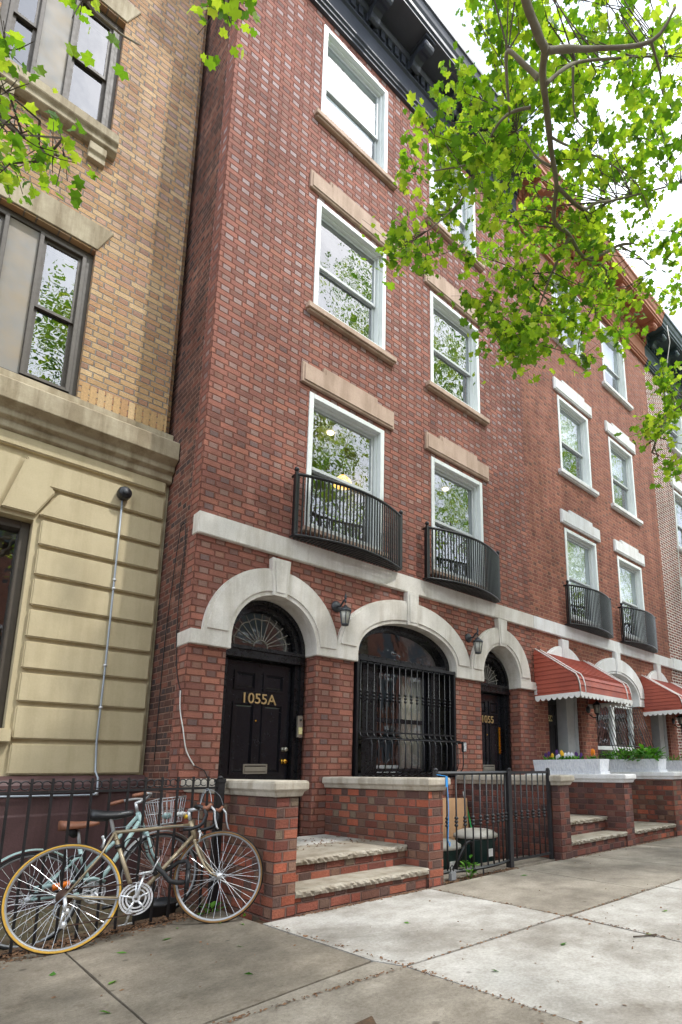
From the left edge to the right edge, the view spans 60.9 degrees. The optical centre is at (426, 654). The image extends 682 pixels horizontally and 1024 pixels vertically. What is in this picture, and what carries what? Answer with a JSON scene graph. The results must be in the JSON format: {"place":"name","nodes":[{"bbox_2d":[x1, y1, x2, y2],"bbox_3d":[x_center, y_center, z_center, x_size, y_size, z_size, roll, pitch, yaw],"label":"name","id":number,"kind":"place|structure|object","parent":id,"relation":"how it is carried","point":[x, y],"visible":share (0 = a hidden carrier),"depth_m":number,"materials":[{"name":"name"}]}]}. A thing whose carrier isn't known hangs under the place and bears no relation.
{"place":"outdoors","nodes":[
{"label":"outdoors","id":0,"kind":"place"},
{"bbox_2d":[0,948,143,1023],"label":"sidewalk","id":1,"kind":"structure","parent":0,"point":[30,987],"depth_m":3.01,"materials":[{"name":"grey concrete"}]},
{"bbox_2d":[0,837,680,1023],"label":"dry litter","id":2,"kind":"object","parent":1,"relation":"on","point":[155,924],"visible":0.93,"depth_m":4.01,"materials":[{"name":"brown plant"}]},
{"bbox_2d":[49,875,666,1012],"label":"fallen green leaves","id":3,"kind":"object","parent":1,"relation":"on","point":[54,973],"visible":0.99,"depth_m":3.30,"materials":[{"name":"green plant"}]},
{"bbox_2d":[0,893,196,950],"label":"front yard","id":4,"kind":"structure","parent":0,"point":[60,934],"depth_m":4.80,"materials":[{"name":"brown soil"}]},
{"bbox_2d":[0,792,197,949],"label":"bicycle","id":5,"kind":"object","parent":4,"relation":"on","point":[74,829],"visible":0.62,"depth_m":4.53,"materials":[{"name":"teal metal"}]},
{"bbox_2d":[25,854,85,895],"bbox_3d":[-2.799,1.671,4.314,0.052,0.270,0.391,-10,-15,39],"label":"bicycle lock","id":6,"kind":"object","parent":5,"relation":"attached to","point":[58,881],"visible":0.66,"depth_m":4.32,"materials":[{"name":"black rubber"}]},
{"bbox_2d":[161,813,170,818],"bbox_3d":[-2.284,1.421,5.010,0.082,0.057,0.090,3,-12,-16],"label":"wrapper","id":7,"kind":"object","parent":5,"relation":"in","point":[165,815],"visible":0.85,"depth_m":4.98,"materials":[{"name":"white paper"}]},
{"bbox_2d":[177,811,186,816],"bbox_3d":[-2.193,1.426,5.088,0.105,0.059,0.116,11,-16,-44],"label":"wrapper","id":8,"kind":"object","parent":5,"relation":"in","point":[181,813],"visible":0.8,"depth_m":5.06,"materials":[{"name":"white plastic"}]},
{"bbox_2d":[0,775,225,958],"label":"iron fence","id":9,"kind":"object","parent":4,"relation":"on","point":[219,784],"visible":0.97,"depth_m":4.26,"materials":[{"name":"black metal"}]},
{"bbox_2d":[135,897,176,920],"bbox_3d":[-2.216,2.099,4.662,0.333,0.152,0.333,-5,-12,22],"label":"plastic tub","id":10,"kind":"object","parent":4,"relation":"on","point":[159,906],"visible":0.51,"depth_m":4.56,"materials":[{"name":"black plastic"}]},
{"bbox_2d":[0,836,374,942],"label":"dry litter","id":11,"kind":"object","parent":4,"relation":"on","point":[130,895],"visible":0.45,"depth_m":5.00,"materials":[{"name":"brown plant"}]},
{"bbox_2d":[61,910,370,1023],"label":"sidewalk","id":12,"kind":"structure","parent":0,"point":[164,981],"depth_m":3.35,"materials":[{"name":"grey concrete"}]},
{"bbox_2d":[0,789,263,954],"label":"bicycle","id":13,"kind":"object","parent":12,"relation":"on","point":[64,897],"visible":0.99,"depth_m":4.04,"materials":[{"name":"beige metal"}]},
{"bbox_2d":[150,859,190,889],"bbox_3d":[-1.883,1.625,4.193,0.281,0.203,0.161,5,-13,-27],"label":"bicycle lock","id":14,"kind":"object","parent":13,"relation":"attached to","point":[164,874],"visible":0.98,"depth_m":4.17,"materials":[{"name":"black rubber"}]},
{"bbox_2d":[0,873,495,1023],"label":"sidewalk bed","id":15,"kind":"object","parent":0,"point":[370,1020],"depth_m":4.16,"materials":[{"name":"soil"}]},
{"bbox_2d":[197,901,223,914],"bbox_3d":[-1.724,2.050,4.537,0.251,0.161,0.191,11,-16,-44],"label":"weed","id":16,"kind":"object","parent":15,"relation":"on","point":[212,904],"visible":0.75,"depth_m":4.57,"materials":[{"name":"green plant"}]},
{"bbox_2d":[459,854,478,878],"bbox_3d":[0.440,2.214,5.925,0.235,0.247,0.225,4,-12,-20],"label":"weed","id":17,"kind":"object","parent":15,"relation":"on","point":[470,871],"visible":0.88,"depth_m":5.94,"materials":[{"name":"green plant"}]},
{"bbox_2d":[208,962,578,1023],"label":"sidewalk","id":18,"kind":"structure","parent":0,"point":[401,995],"depth_m":2.77,"materials":[{"name":"grey concrete"}]},
{"bbox_2d":[263,889,562,967],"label":"sidewalk","id":19,"kind":"structure","parent":0,"point":[377,929],"depth_m":4.13,"materials":[{"name":"concrete"}]},
{"bbox_2d":[443,855,554,883],"bbox_3d":[0.275,2.651,6.886,2.120,0.285,1.620,11,-16,-44],"label":"basement court","id":20,"kind":"object","parent":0,"point":[529,862],"visible":0.14,"depth_m":6.60,"materials":[{"name":"grey concrete"}]},
{"bbox_2d":[443,838,460,869],"bbox_3d":[0.124,2.486,6.610,0.570,0.662,0.570,11,-16,-44],"label":"trash can","id":21,"kind":"object","parent":20,"relation":"on","point":[452,854],"visible":0.23,"depth_m":6.45,"materials":[{"name":"green plastic"}]},
{"bbox_2d":[443,798,467,839],"bbox_3d":[0.311,2.427,7.675,0.222,0.955,0.795,-7,-13,31],"label":"cardboard box","id":22,"kind":"object","parent":20,"relation":"on","point":[460,813],"visible":0.19,"depth_m":7.82,"materials":[{"name":"brown cardboard"}]},
{"bbox_2d":[452,840,472,869],"bbox_3d":[0.412,2.312,6.512,0.058,0.342,0.416,-9,-14,37],"label":"handrail","id":23,"kind":"object","parent":20,"relation":"on","point":[463,849],"visible":0.68,"depth_m":6.57,"materials":[{"name":"black metal"}]},
{"bbox_2d":[462,791,471,827],"bbox_3d":[0.685,2.436,7.896,0.216,1.032,0.641,2,-12,-11],"label":"broom","id":24,"kind":"object","parent":20,"relation":"on","point":[468,813],"visible":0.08,"depth_m":8.03,"materials":[{"name":"green plastic"}]},
{"bbox_2d":[453,828,497,866],"bbox_3d":[0.621,2.539,7.189,0.570,0.662,0.570,11,-16,-44],"label":"rubbish bin","id":25,"kind":"object","parent":20,"relation":"on","point":[461,837],"visible":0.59,"depth_m":7.01,"materials":[{"name":"green plastic"}]},
{"bbox_2d":[433,768,553,874],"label":"metal gate","id":26,"kind":"structure","parent":20,"relation":"on","point":[509,840],"depth_m":6.50,"materials":[{"name":"grey metal"}]},
{"bbox_2d":[449,865,455,880],"bbox_3d":[0.261,2.203,5.748,0.095,0.155,0.040,11,-16,-44],"label":"padlock","id":27,"kind":"object","parent":26,"relation":"hanging from","point":[452,875],"visible":1,"depth_m":5.73,"materials":[{"name":"silver metal"}]},
{"bbox_2d":[431,869,647,916],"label":"sidewalk","id":28,"kind":"structure","parent":0,"point":[562,895],"depth_m":5.25,"materials":[{"name":"grey concrete"}]},
{"bbox_2d":[408,916,681,1023],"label":"sidewalk","id":29,"kind":"structure","parent":0,"point":[610,977],"depth_m":3.17,"materials":[{"name":"concrete"}]},
{"bbox_2d":[633,934,655,936],"bbox_3d":[1.468,1.876,3.797,0.190,0.014,0.051,4,-12,-19],"label":"twig","id":30,"kind":"object","parent":29,"relation":"on","point":[651,935],"visible":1,"depth_m":3.80,"materials":[{"name":"brown wood"}]},
{"bbox_2d":[428,0,681,333],"label":"sky","id":31,"kind":"structure","parent":0,"point":[446,9],"materials":[{"name":"white"}]},
{"bbox_2d":[519,856,681,889],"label":"sidewalk","id":32,"kind":"structure","parent":0,"point":[641,875],"depth_m":6.24,"materials":[{"name":"grey concrete"}]},
{"bbox_2d":[570,886,681,942],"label":"sidewalk","id":33,"kind":"structure","parent":0,"point":[652,917],"depth_m":4.41,"materials":[{"name":"concrete"}]},
{"bbox_2d":[585,845,681,866],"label":"sidewalk","id":34,"kind":"structure","parent":0,"point":[657,855],"depth_m":7.43,"materials":[{"name":"grey concrete"}]},
{"bbox_2d":[644,313,681,759],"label":"red brick house","id":35,"kind":"structure","parent":0,"point":[658,337],"depth_m":16.14,"materials":[{"name":"brick"}]},
{"bbox_2d":[665,326,681,600],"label":"utility cable","id":36,"kind":"object","parent":35,"relation":"hanging from","point":[673,491],"visible":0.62,"depth_m":16.09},
{"bbox_2d":[666,393,681,452],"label":"window","id":37,"kind":"structure","parent":35,"relation":"in","point":[678,438],"depth_m":17.87,"materials":[{"name":"white plastic"}]},
{"bbox_2d":[673,490,681,545],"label":"window","id":38,"kind":"structure","parent":35,"relation":"in","point":[678,498],"depth_m":16.85,"materials":[{"name":"white plastic"}]},
{"bbox_2d":[644,836,681,847],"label":"sidewalk","id":39,"kind":"structure","parent":0,"point":[674,842],"depth_m":8.62,"materials":[{"name":"grey concrete"}]},
{"bbox_2d":[663,879,681,888],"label":"sidewalk","id":40,"kind":"structure","parent":0,"point":[677,884],"depth_m":5.47,"materials":[{"name":"concrete"}]},
{"label":"ground","id":41,"kind":"structure","parent":0,"visible":0},
{"bbox_2d":[0,0,207,912],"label":"apartment building","id":42,"kind":"structure","parent":41,"relation":"on","point":[90,294],"depth_m":6.41,"materials":[{"name":"beige brick"}]},
{"bbox_2d":[0,517,29,727],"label":"window","id":43,"kind":"structure","parent":42,"relation":"in","point":[22,529],"depth_m":5.75,"materials":[{"name":"brown metal"}]},
{"bbox_2d":[0,204,93,396],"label":"window","id":44,"kind":"structure","parent":42,"relation":"in","point":[24,244],"depth_m":6.25,"materials":[{"name":"grey metal"}]},
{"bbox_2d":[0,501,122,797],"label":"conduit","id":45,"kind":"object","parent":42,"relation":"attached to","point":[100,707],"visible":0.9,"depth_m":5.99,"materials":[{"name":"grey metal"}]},
{"bbox_2d":[0,0,123,129],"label":"window","id":46,"kind":"structure","parent":42,"relation":"in","point":[54,26],"depth_m":6.87,"materials":[{"name":"grey metal"}]},
{"bbox_2d":[116,486,131,500],"bbox_3d":[-3.395,-1.812,6.410,0.144,0.144,0.132,11,-16,-44],"label":"security camera","id":47,"kind":"object","parent":42,"relation":"attached to","point":[123,493],"visible":1,"depth_m":6.37,"materials":[{"name":"black plastic"}]},
{"bbox_2d":[0,0,260,209],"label":"plane tree","id":48,"kind":"object","parent":41,"relation":"on","point":[231,12],"visible":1,"depth_m":2.32,"materials":[{"name":"green plant"}]},
{"bbox_2d":[179,779,308,922],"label":"stoop wall","id":49,"kind":"structure","parent":41,"relation":"on","point":[262,816],"depth_m":4.56,"materials":[{"name":"brown brick"}]},
{"bbox_2d":[138,0,538,897],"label":"red brick house","id":50,"kind":"structure","parent":41,"relation":"on","point":[296,340],"depth_m":7.91,"materials":[{"name":"brick"}]},
{"bbox_2d":[154,522,206,775],"bbox_3d":[-2.609,-0.105,6.054,0.278,2.807,0.721,29,-32,-68],"label":"utility cable","id":51,"kind":"object","parent":50,"relation":"attached to","point":[176,653],"visible":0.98,"depth_m":6.15,"materials":[{"name":"white rubber"}]},
{"bbox_2d":[220,659,290,779],"bbox_3d":[-1.954,1.089,6.537,0.850,2.010,0.133,11,-16,-44],"label":"door","id":52,"kind":"structure","parent":50,"relation":"in","point":[257,697],"depth_m":6.60,"materials":[{"name":"black paint"}]},
{"bbox_2d":[331,594,351,625],"bbox_3d":[-1.058,-0.549,7.161,0.170,0.420,0.272,11,-16,-44],"label":"wall lantern","id":53,"kind":"object","parent":50,"relation":"attached to","point":[345,611],"depth_m":7.08,"materials":[{"name":"metal"}]},
{"bbox_2d":[334,440,351,489],"bbox_3d":[-1.361,-3.213,9.327,0.320,0.980,0.320,11,-16,-44],"label":"pendant lamp","id":54,"kind":"object","parent":50,"relation":"hanging from","point":[345,477],"visible":0.57,"depth_m":9.21,"materials":[{"name":"beige"}]},
{"bbox_2d":[304,391,383,550],"bbox_3d":[-1.152,-2.413,7.805,1.282,1.902,0.242,11,-16,-44],"label":"window","id":55,"kind":"structure","parent":50,"relation":"in","point":[318,405],"depth_m":8.00,"materials":[{"name":"white plastic"}]},
{"bbox_2d":[289,467,402,571],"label":"balcony","id":56,"kind":"structure","parent":50,"relation":"attached to","point":[393,518],"depth_m":7.28,"materials":[{"name":"black metal"}]},
{"bbox_2d":[313,199,385,349],"bbox_3d":[-1.166,-5.482,8.422,1.282,1.782,0.242,11,-16,-44],"label":"window","id":57,"kind":"structure","parent":50,"relation":"in","point":[326,218],"depth_m":8.62,"materials":[{"name":"white plastic"}]},
{"bbox_2d":[321,25,387,171],"bbox_3d":[-1.186,-8.662,9.068,1.282,1.772,0.258,11,-16,-44],"label":"window","id":58,"kind":"structure","parent":50,"relation":"in","point":[341,86],"depth_m":9.26,"materials":[{"name":"white plastic"}]},
{"bbox_2d":[357,626,450,777],"bbox_3d":[-0.541,0.703,8.237,1.880,2.135,0.650,11,-16,-44],"label":"arched window","id":59,"kind":"structure","parent":50,"relation":"in","point":[441,662],"depth_m":8.32,"materials":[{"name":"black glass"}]},
{"bbox_2d":[352,655,463,776],"bbox_3d":[-0.178,0.896,7.811,1.870,1.565,0.358,11,-16,-44],"label":"window guard","id":60,"kind":"object","parent":50,"relation":"attached to","point":[453,754],"visible":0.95,"depth_m":7.69,"materials":[{"name":"black metal"}]},
{"bbox_2d":[461,742,465,751],"bbox_3d":[0.537,1.328,8.186,0.080,0.150,0.038,11,-16,-44],"label":"key lockbox","id":61,"kind":"object","parent":60,"relation":"hanging from","point":[463,745],"visible":1,"depth_m":8.17,"materials":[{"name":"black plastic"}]},
{"bbox_2d":[429,143,475,256],"bbox_3d":[0.408,-8.357,10.620,1.252,1.772,0.258,11,-16,-44],"label":"window","id":62,"kind":"structure","parent":50,"relation":"in","point":[467,213],"depth_m":10.91,"materials":[{"name":"white plastic"}]},
{"bbox_2d":[430,291,479,412],"bbox_3d":[0.428,-5.177,9.974,1.252,1.782,0.242,11,-16,-44],"label":"window","id":63,"kind":"structure","parent":50,"relation":"in","point":[438,307],"depth_m":10.19,"materials":[{"name":"white plastic"}]},
{"bbox_2d":[431,456,484,584],"bbox_3d":[0.441,-2.108,9.357,1.252,1.902,0.242,11,-16,-44],"label":"window","id":64,"kind":"structure","parent":50,"relation":"in","point":[474,487],"depth_m":9.61,"materials":[{"name":"white plastic"}]},
{"bbox_2d":[422,521,500,602],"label":"balcony","id":65,"kind":"structure","parent":50,"relation":"attached to","point":[489,590],"depth_m":8.79,"materials":[{"name":"black metal"}]},
{"bbox_2d":[465,628,482,653],"bbox_3d":[0.755,-0.202,8.928,0.170,0.420,0.272,11,-16,-44],"label":"wall lantern","id":66,"kind":"object","parent":50,"relation":"attached to","point":[477,643],"depth_m":8.85,"materials":[{"name":"metal"}]},
{"bbox_2d":[481,694,501,770],"bbox_3d":[1.015,1.664,9.459,0.740,2.010,0.090,11,-16,-44],"label":"door","id":67,"kind":"structure","parent":50,"relation":"in","point":[490,704],"depth_m":9.58,"materials":[{"name":"black paint"}]},
{"bbox_2d":[294,834,428,916],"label":"front steps","id":68,"kind":"structure","parent":41,"relation":"on","point":[336,874],"depth_m":5.10,"materials":[{"name":"beige stone"}]},
{"bbox_2d":[322,777,450,888],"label":"stoop wall","id":69,"kind":"structure","parent":41,"relation":"on","point":[408,811],"depth_m":5.86,"materials":[{"name":"brown brick"}]},
{"bbox_2d":[437,774,450,846],"bbox_3d":[0.170,1.557,5.716,0.068,0.698,0.206,6,-13,-29],"label":"blue tape","id":70,"kind":"object","parent":69,"relation":"attached to","point":[446,778],"visible":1,"depth_m":5.64,"materials":[{"name":"blue plastic"}]},
{"bbox_2d":[457,775,574,860],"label":"stoop wall","id":71,"kind":"structure","parent":41,"relation":"on","point":[561,826],"depth_m":7.44,"materials":[{"name":"brown brick"}]},
{"bbox_2d":[351,0,681,385],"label":"plane tree","id":72,"kind":"object","parent":41,"relation":"on","point":[504,152],"visible":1,"depth_m":5.76,"materials":[{"name":"green plant"}]},
{"bbox_2d":[527,774,635,846],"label":"stoop wall","id":73,"kind":"structure","parent":41,"relation":"on","point":[609,796],"depth_m":8.52,"materials":[{"name":"brown brick"}]},
{"bbox_2d":[533,759,609,773],"bbox_3d":[2.309,1.811,9.172,0.300,0.233,1.230,11,-16,-44],"label":"planter","id":74,"kind":"object","parent":73,"relation":"on","point":[582,766],"visible":0.92,"depth_m":8.96,"materials":[{"name":"white paint"}]},
{"bbox_2d":[543,751,550,759],"bbox_3d":[2.006,1.702,9.484,0.155,0.179,0.158,11,-16,-44],"label":"pansy","id":75,"kind":"object","parent":74,"relation":"on","point":[545,755],"visible":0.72,"depth_m":9.48,"materials":[{"name":"purple plant"}]},
{"bbox_2d":[559,750,567,759],"bbox_3d":[2.227,1.648,9.259,0.165,0.194,0.158,11,-16,-44],"label":"pansy","id":76,"kind":"object","parent":74,"relation":"in","point":[562,754],"visible":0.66,"depth_m":9.23,"materials":[{"name":"yellow plant"}]},
{"bbox_2d":[563,752,571,758],"bbox_3d":[2.268,1.650,9.185,0.155,0.158,0.158,11,-16,-44],"label":"pansy","id":77,"kind":"object","parent":74,"relation":"in","point":[566,756],"visible":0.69,"depth_m":9.18,"materials":[{"name":"white plant"}]},
{"bbox_2d":[587,750,595,758],"bbox_3d":[2.580,1.590,8.938,0.158,0.176,0.158,11,-16,-44],"label":"pansy","id":78,"kind":"object","parent":74,"relation":"in","point":[594,757],"visible":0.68,"depth_m":8.90,"materials":[{"name":"orange plant"}]},
{"bbox_2d":[515,152,679,760],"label":"red brick house","id":79,"kind":"structure","parent":41,"relation":"on","point":[592,516],"depth_m":12.91,"materials":[{"name":"brick"}]},
{"bbox_2d":[548,698,558,757],"bbox_3d":[2.287,1.872,10.724,0.730,2.150,0.084,11,-16,-44],"label":"door","id":80,"kind":"structure","parent":79,"relation":"in","point":[552,709],"depth_m":10.94,"materials":[{"name":"black paint"}]},
{"bbox_2d":[551,274,581,354],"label":"window","id":81,"kind":"structure","parent":79,"relation":"in","point":[574,342],"depth_m":13.58,"materials":[{"name":"white plastic"}]},
{"bbox_2d":[557,395,591,486],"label":"window","id":82,"kind":"structure","parent":79,"relation":"in","point":[569,417],"depth_m":12.97,"materials":[{"name":"white plastic"}]},
{"bbox_2d":[564,527,600,624],"bbox_3d":[3.207,-1.576,12.062,1.282,1.902,0.258,11,-16,-44],"label":"window","id":83,"kind":"structure","parent":79,"relation":"in","point":[576,545],"depth_m":12.37,"materials":[{"name":"white plastic"}]},
{"bbox_2d":[533,648,632,708],"bbox_3d":[2.908,0.428,10.507,1.880,0.969,0.913,11,-16,-44],"label":"door awning","id":84,"kind":"object","parent":79,"relation":"attached to","point":[553,680],"depth_m":10.05,"materials":[{"name":"red fabric"}]},
{"bbox_2d":[563,580,613,638],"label":"balcony","id":85,"kind":"structure","parent":79,"relation":"attached to","point":[605,626],"depth_m":11.44,"materials":[{"name":"black metal"}]},
{"bbox_2d":[586,701,600,721],"bbox_3d":[3.310,1.150,11.240,0.170,0.460,0.272,11,-16,-44],"label":"wall lantern","id":86,"kind":"object","parent":79,"relation":"attached to","point":[596,706],"depth_m":11.18,"materials":[{"name":"metal"}]},
{"bbox_2d":[599,321,626,399],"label":"window","id":87,"kind":"structure","parent":79,"relation":"in","point":[607,348],"depth_m":15.19,"materials":[{"name":"white plastic"}]},
{"bbox_2d":[598,678,634,757],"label":"arched window","id":88,"kind":"structure","parent":79,"relation":"in","point":[610,748],"depth_m":12.31,"materials":[{"name":"white plastic"}]},
{"bbox_2d":[608,436,636,516],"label":"window","id":89,"kind":"structure","parent":79,"relation":"in","point":[617,454],"depth_m":14.53,"materials":[{"name":"white plastic"}]},
{"bbox_2d":[598,705,654,758],"bbox_3d":[4.285,1.756,11.971,1.920,1.407,0.460,11,-16,-44],"label":"window guard","id":90,"kind":"object","parent":79,"relation":"attached to","point":[634,746],"visible":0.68,"depth_m":11.99,"materials":[{"name":"white metal"}]},
{"bbox_2d":[617,556,645,639],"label":"window","id":91,"kind":"structure","parent":79,"relation":"in","point":[625,567],"depth_m":13.95,"materials":[{"name":"white plastic"}]},
{"bbox_2d":[617,603,657,652],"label":"balcony","id":92,"kind":"structure","parent":79,"relation":"attached to","point":[650,635],"depth_m":12.96,"materials":[{"name":"black metal"}]},
{"bbox_2d":[640,675,681,720],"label":"door awning","id":93,"kind":"object","parent":79,"relation":"attached to","point":[659,699],"depth_m":12.90,"materials":[{"name":"red fabric"}]},
{"bbox_2d":[672,714,681,729],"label":"wall lantern","id":94,"kind":"object","parent":79,"relation":"attached to","point":[679,717],"depth_m":14.05,"materials":[{"name":"metal"}]},
{"bbox_2d":[570,814,627,857],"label":"front steps","id":95,"kind":"structure","parent":41,"relation":"on","point":[590,834],"depth_m":7.92,"materials":[{"name":"brown brick"}]},
{"bbox_2d":[610,772,681,836],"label":"stoop wall","id":96,"kind":"structure","parent":41,"relation":"on","point":[656,796],"depth_m":9.72,"materials":[{"name":"brown brick"}]},
{"bbox_2d":[608,759,667,771],"bbox_3d":[3.650,2.022,10.344,0.360,0.230,1.290,11,-16,-44],"label":"planter","id":97,"kind":"object","parent":96,"relation":"on","point":[641,765],"visible":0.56,"depth_m":10.03,"materials":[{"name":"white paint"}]},
{"bbox_2d":[599,748,640,759],"bbox_3d":[3.523,1.846,10.441,0.536,0.265,0.819,11,-16,-44],"label":"leafy plant","id":98,"kind":"object","parent":97,"relation":"on","point":[613,754],"visible":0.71,"depth_m":10.42,"materials":[{"name":"green plant"}]},
{"bbox_2d":[621,743,665,761],"bbox_3d":[3.849,1.743,10.090,0.723,0.315,0.810,11,-16,-44],"label":"leafy plant","id":99,"kind":"object","parent":97,"relation":"in","point":[646,752],"visible":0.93,"depth_m":9.96,"materials":[{"name":"green plant"}]},
{"bbox_2d":[666,760,681,770],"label":"planter","id":100,"kind":"object","parent":96,"relation":"on","point":[675,765],"depth_m":12.27,"materials":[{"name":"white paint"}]},
{"bbox_2d":[663,755,681,761],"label":"leafy plant","id":101,"kind":"object","parent":100,"relation":"on","point":[671,758],"visible":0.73,"depth_m":12.44,"materials":[{"name":"green plant"}]},
{"bbox_2d":[613,347,681,489],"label":"plane tree","id":102,"kind":"object","parent":41,"relation":"on","point":[671,411],"visible":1,"depth_m":6.70,"materials":[{"name":"green plant"}]},
{"bbox_2d":[634,821,675,844],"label":"front steps","id":103,"kind":"structure","parent":41,"relation":"on","point":[646,832],"depth_m":9.01,"materials":[{"name":"brown brick"}]}
]}

